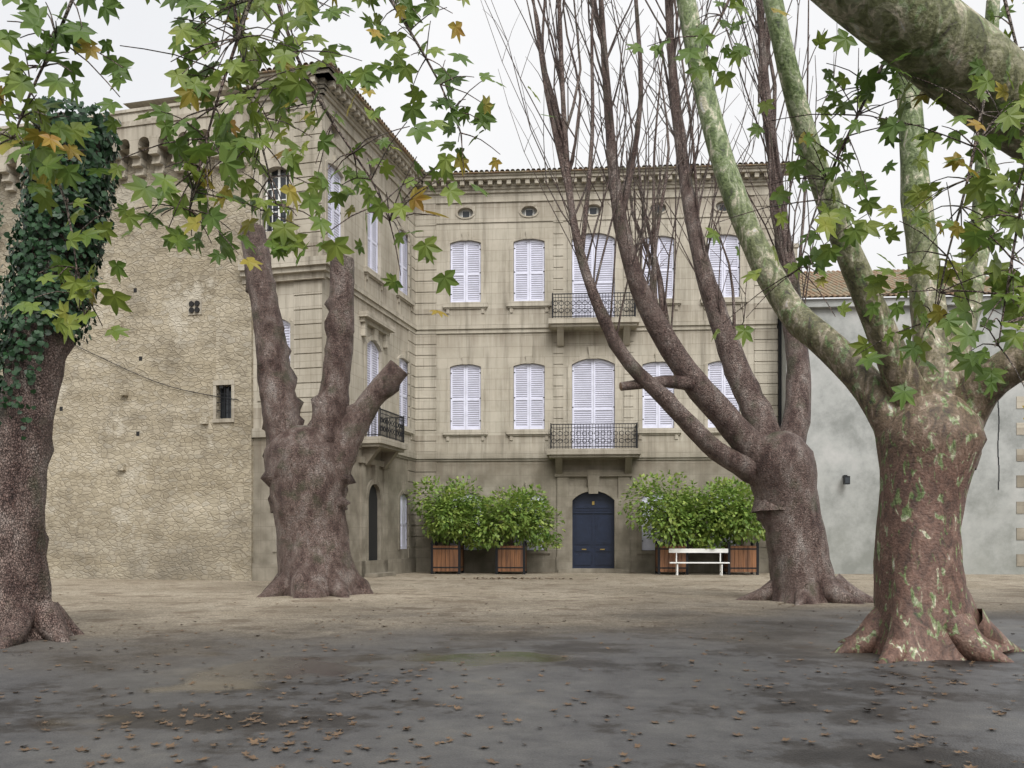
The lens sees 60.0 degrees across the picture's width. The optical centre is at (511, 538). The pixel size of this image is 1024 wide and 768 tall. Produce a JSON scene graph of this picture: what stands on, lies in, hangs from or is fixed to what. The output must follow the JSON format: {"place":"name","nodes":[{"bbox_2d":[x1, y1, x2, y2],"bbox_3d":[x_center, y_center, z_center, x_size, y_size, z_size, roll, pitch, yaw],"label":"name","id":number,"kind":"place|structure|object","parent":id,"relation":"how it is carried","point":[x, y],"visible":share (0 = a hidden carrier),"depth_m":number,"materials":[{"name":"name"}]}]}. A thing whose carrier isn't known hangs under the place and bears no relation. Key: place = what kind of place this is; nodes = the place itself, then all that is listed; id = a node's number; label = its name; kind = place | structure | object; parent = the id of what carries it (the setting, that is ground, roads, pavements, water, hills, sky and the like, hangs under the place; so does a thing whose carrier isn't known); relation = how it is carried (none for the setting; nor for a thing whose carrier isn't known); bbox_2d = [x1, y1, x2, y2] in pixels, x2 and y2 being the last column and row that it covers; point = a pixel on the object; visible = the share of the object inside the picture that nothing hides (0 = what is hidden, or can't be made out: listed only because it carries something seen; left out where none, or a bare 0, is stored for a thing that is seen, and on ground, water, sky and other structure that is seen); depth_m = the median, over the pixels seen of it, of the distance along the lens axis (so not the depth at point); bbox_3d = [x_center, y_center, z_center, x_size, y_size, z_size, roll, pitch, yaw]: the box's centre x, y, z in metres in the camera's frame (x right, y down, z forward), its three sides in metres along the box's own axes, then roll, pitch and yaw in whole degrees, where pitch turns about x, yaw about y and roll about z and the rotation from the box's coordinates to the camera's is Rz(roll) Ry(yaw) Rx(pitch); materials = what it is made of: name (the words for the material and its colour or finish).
{"place":"outdoors","nodes":[
{"label":"outdoors","id":0,"kind":"place"},
{"bbox_2d":[0,572,1023,767],"bbox_3d":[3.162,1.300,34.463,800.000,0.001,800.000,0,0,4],"label":"ground","id":1,"kind":"structure","parent":0,"point":[621,675],"depth_m":8.14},
{"bbox_2d":[0,132,252,580],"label":"stone wall","id":2,"kind":"structure","parent":1,"relation":"on","point":[167,494],"depth_m":28.24,"materials":[{"name":"beige stone"}]},
{"bbox_2d":[0,0,873,648],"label":"tree trunks","id":3,"kind":"object","parent":1,"relation":"on","point":[306,478],"visible":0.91,"depth_m":18.30,"materials":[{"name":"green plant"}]},
{"bbox_2d":[0,96,122,439],"bbox_3d":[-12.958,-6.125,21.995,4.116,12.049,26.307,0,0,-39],"label":"ivy","id":4,"kind":"object","parent":3,"relation":"attached to","point":[23,256],"visible":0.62,"depth_m":11.32,"materials":[{"name":"green plant"}]},
{"bbox_2d":[0,64,1023,580],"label":"building facade","id":5,"kind":"structure","parent":1,"relation":"on","point":[496,334],"depth_m":34.22,"materials":[{"name":"beige stone"}]},
{"bbox_2d":[283,164,739,549],"bbox_3d":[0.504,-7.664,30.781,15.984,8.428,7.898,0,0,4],"label":"window shutters","id":6,"kind":"object","parent":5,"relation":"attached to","point":[582,385],"visible":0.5,"depth_m":34.57,"materials":[{"name":"white wood"}]},
{"bbox_2d":[572,492,613,567],"bbox_3d":[3.179,-0.355,34.715,1.630,3.010,0.095,0,0,4],"label":"door","id":7,"kind":"structure","parent":5,"relation":"in","point":[592,530],"depth_m":34.72,"materials":[{"name":"blue wood"}]},
{"bbox_2d":[257,60,1023,297],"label":"roof tiles","id":8,"kind":"object","parent":5,"relation":"on","point":[835,286],"visible":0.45,"depth_m":33.93,"materials":[{"name":"brown tile"}]},
{"bbox_2d":[0,577,1023,767],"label":"fallen leaves","id":9,"kind":"object","parent":1,"relation":"on","point":[255,741],"visible":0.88,"depth_m":6.40,"materials":[{"name":"brown plant"}]},
{"bbox_2d":[0,129,1023,575],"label":"chateau","id":10,"kind":"structure","parent":1,"relation":"on","point":[841,441],"depth_m":32.70,"materials":[{"name":"grey paint"}]},
{"bbox_2d":[406,470,765,551],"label":"bushes","id":11,"kind":"object","parent":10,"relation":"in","point":[720,515],"depth_m":32.33,"materials":[{"name":"green plant"}]},
{"bbox_2d":[676,0,1023,663],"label":"mottled plane trees","id":12,"kind":"object","parent":1,"relation":"on","point":[930,444],"visible":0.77,"depth_m":9.74,"materials":[{"name":"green plant"}]},
{"bbox_2d":[0,0,1023,386],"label":"twigs","id":13,"kind":"object","parent":12,"relation":"attached to","point":[238,30],"visible":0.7,"depth_m":5.39,"materials":[{"name":"green plant"}]},
{"bbox_2d":[0,0,1023,418],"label":"tree leaves","id":14,"kind":"object","parent":13,"relation":"attached to","point":[284,240],"visible":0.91,"depth_m":5.25,"materials":[{"name":"green plant"}]},
{"bbox_2d":[0,0,1023,298],"label":"sky","id":15,"kind":"structure","parent":0,"point":[140,24],"materials":[{"name":"white"}]}
]}

